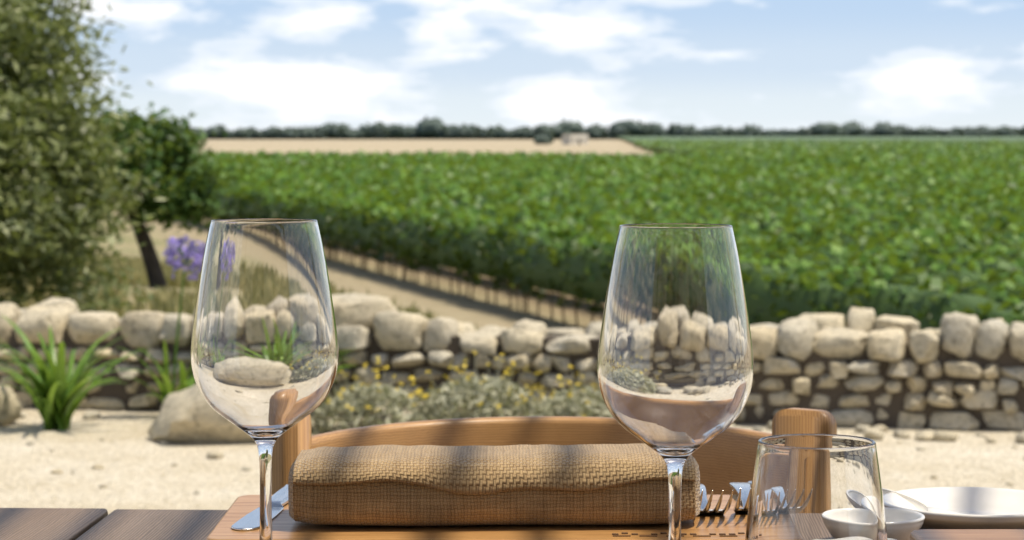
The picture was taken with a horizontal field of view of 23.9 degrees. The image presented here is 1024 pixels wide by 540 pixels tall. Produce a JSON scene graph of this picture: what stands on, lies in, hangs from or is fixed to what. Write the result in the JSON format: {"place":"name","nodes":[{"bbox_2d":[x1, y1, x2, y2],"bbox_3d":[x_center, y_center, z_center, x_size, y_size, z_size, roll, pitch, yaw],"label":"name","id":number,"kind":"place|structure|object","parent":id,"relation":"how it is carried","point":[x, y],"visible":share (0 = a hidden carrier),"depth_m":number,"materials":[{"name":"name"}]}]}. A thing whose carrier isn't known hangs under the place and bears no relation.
{"place":"outdoors","nodes":[
{"label":"outdoors","id":0,"kind":"place"},
{"bbox_2d":[0,138,1023,514],"bbox_3d":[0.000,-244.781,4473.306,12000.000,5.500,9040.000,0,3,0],"label":"ground","id":1,"kind":"structure","parent":0,"point":[136,462],"depth_m":8.21,"materials":[{"name":"beige sand"}]},
{"bbox_2d":[1,26,113,118],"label":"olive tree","id":2,"kind":"object","parent":1,"relation":"on","point":[83,108],"depth_m":36.79,"materials":[{"name":"green plant"}]},
{"bbox_2d":[0,0,173,316],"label":"olive tree","id":3,"kind":"object","parent":1,"relation":"on","point":[53,187],"visible":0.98,"depth_m":23.43,"materials":[{"name":"green plant"}]},
{"bbox_2d":[79,95,242,289],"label":"young tree","id":4,"kind":"object","parent":1,"relation":"on","point":[173,162],"visible":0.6,"depth_m":44.34,"materials":[{"name":"green plant"}]},
{"bbox_2d":[0,235,356,430],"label":"agapanthus","id":5,"kind":"object","parent":1,"relation":"on","point":[58,393],"visible":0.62,"depth_m":8.63,"materials":[{"name":"green plant"}]},
{"bbox_2d":[0,384,422,442],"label":"boulders","id":6,"kind":"object","parent":1,"relation":"on","point":[189,415],"visible":0.38,"depth_m":8.19,"materials":[{"name":"stone"}]},
{"bbox_2d":[0,250,477,329],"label":"dry grass tufts","id":7,"kind":"object","parent":1,"relation":"on","point":[165,301],"visible":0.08,"depth_m":38.05,"materials":[{"name":"plant"}]},
{"bbox_2d":[191,215,603,326],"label":"vine trunks","id":8,"kind":"object","parent":1,"relation":"on","point":[405,271],"visible":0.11,"depth_m":62.46,"materials":[{"name":"brown wood"}]},
{"bbox_2d":[0,508,920,539],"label":"table","id":9,"kind":"object","parent":1,"relation":"on","point":[75,524],"visible":0.22,"depth_m":1.81,"materials":[{"name":"brown wood"}]},
{"bbox_2d":[191,218,338,539],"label":"wine glass","id":10,"kind":"object","parent":9,"relation":"on","point":[264,353],"visible":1,"depth_m":1.53,"materials":[{"name":"clear glass"}]},
{"bbox_2d":[206,495,747,539],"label":"serving board","id":11,"kind":"object","parent":9,"relation":"on","point":[285,526],"visible":0.26,"depth_m":1.66,"materials":[{"name":"brown wood"}]},
{"bbox_2d":[231,484,287,530],"bbox_3d":[-0.174,0.170,1.744,0.022,0.006,0.185,0,3,6],"label":"knife","id":12,"kind":"object","parent":11,"relation":"on","point":[249,521],"visible":0.7,"depth_m":1.71,"materials":[{"name":"silver metal"}]},
{"bbox_2d":[288,443,699,525],"bbox_3d":[-0.012,0.151,1.701,0.283,0.052,0.115,0,3,0],"label":"napkin","id":13,"kind":"object","parent":11,"relation":"on","point":[522,484],"visible":0.95,"depth_m":1.65,"materials":[{"name":"beige fabric"}]},
{"bbox_2d":[612,532,744,536],"bbox_3d":[0.113,0.179,1.637,0.090,0.001,0.014,0,3,0],"label":"engraved lettering","id":14,"kind":"object","parent":11,"relation":"on","point":[683,534],"visible":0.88,"depth_m":1.63},
{"bbox_2d":[699,484,732,514],"bbox_3d":[0.140,0.161,1.758,0.024,0.029,0.188,0,3,-1],"label":"fork","id":15,"kind":"object","parent":11,"relation":"on","point":[705,505],"visible":0.75,"depth_m":1.71,"materials":[{"name":"silver metal"}]},
{"bbox_2d":[729,482,750,512],"bbox_3d":[0.171,0.160,1.765,0.025,0.029,0.188,0,3,2],"label":"fork","id":16,"kind":"object","parent":11,"relation":"on","point":[743,490],"visible":0.52,"depth_m":1.77,"materials":[{"name":"silver metal"}]},
{"bbox_2d":[597,223,753,539],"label":"wine glass","id":17,"kind":"object","parent":9,"relation":"on","point":[675,366],"visible":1,"depth_m":1.44,"materials":[{"name":"clear glass"}]},
{"bbox_2d":[745,434,886,539],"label":"tumbler","id":18,"kind":"object","parent":9,"relation":"on","point":[816,486],"visible":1,"depth_m":1.40,"materials":[{"name":"clear glass"}]},
{"bbox_2d":[884,507,924,539],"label":"small bowl","id":19,"kind":"object","parent":9,"relation":"on","point":[902,524],"visible":0.38,"depth_m":1.69,"materials":[{"name":"ceramic"}]},
{"bbox_2d":[883,487,1023,528],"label":"bread plate","id":20,"kind":"object","parent":9,"relation":"on","point":[997,508],"visible":0.79,"depth_m":1.83,"materials":[{"name":"ceramic"}]},
{"bbox_2d":[882,488,977,514],"bbox_3d":[0.305,0.180,1.813,0.100,0.018,0.042,16,15,6],"label":"spoon","id":21,"kind":"object","parent":20,"relation":"on","point":[919,505],"visible":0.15,"depth_m":1.82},
{"bbox_2d":[910,529,1023,539],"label":"bread board","id":22,"kind":"object","parent":9,"relation":"on","point":[969,534],"visible":1,"depth_m":1.61,"materials":[{"name":"brown wood"}]},
{"bbox_2d":[311,350,613,434],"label":"flowering shrubs","id":23,"kind":"object","parent":1,"relation":"on","point":[463,390],"visible":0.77,"depth_m":8.48,"materials":[{"name":"green plant"}]},
{"bbox_2d":[0,293,1023,443],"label":"dry stone wall","id":24,"kind":"structure","parent":1,"relation":"on","point":[865,372],"depth_m":8.83,"materials":[{"name":"stone"}]},
{"bbox_2d":[26,433,1017,493],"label":"gravel pebbles","id":25,"kind":"object","parent":1,"relation":"on","point":[216,454],"visible":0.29,"depth_m":7.80,"materials":[{"name":"stone"}]},
{"bbox_2d":[533,134,553,143],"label":"bush","id":26,"kind":"object","parent":1,"relation":"on","point":[543,139],"visible":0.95,"depth_m":959.67,"materials":[{"name":"green plant"}]},
{"bbox_2d":[271,408,836,494],"bbox_3d":[0.037,0.525,2.082,0.494,0.800,0.469,0,3,0],"label":"chair","id":27,"kind":"object","parent":1,"relation":"on","point":[725,458],"visible":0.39,"depth_m":2.22,"materials":[{"name":"brown wood"}]},
{"bbox_2d":[561,134,588,143],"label":"stone hut","id":28,"kind":"object","parent":1,"relation":"on","point":[574,138],"visible":1,"depth_m":956.21,"materials":[{"name":"beige stone"}]},
{"bbox_2d":[179,138,1023,326],"bbox_3d":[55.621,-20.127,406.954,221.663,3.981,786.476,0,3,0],"label":"vineyard","id":29,"kind":"object","parent":1,"relation":"on","point":[818,170],"visible":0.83,"depth_m":76.70,"materials":[{"name":"green plant"}]},
{"bbox_2d":[179,116,1023,139],"bbox_3d":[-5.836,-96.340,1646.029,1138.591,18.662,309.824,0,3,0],"label":"distant tree line","id":30,"kind":"object","parent":1,"relation":"on","point":[432,128],"visible":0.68,"depth_m":1580.35,"materials":[{"name":"green plant"}]},
{"bbox_2d":[194,137,1023,330],"bbox_3d":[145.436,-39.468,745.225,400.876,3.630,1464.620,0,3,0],"label":"vineyard hedge","id":31,"kind":"object","parent":1,"relation":"on","point":[755,286],"visible":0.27,"depth_m":49.58,"materials":[{"name":"green plant"}]},
{"bbox_2d":[28,0,1023,131],"label":"sky","id":32,"kind":"structure","parent":0,"point":[234,64],"materials":[{"name":"blue"}]}
]}

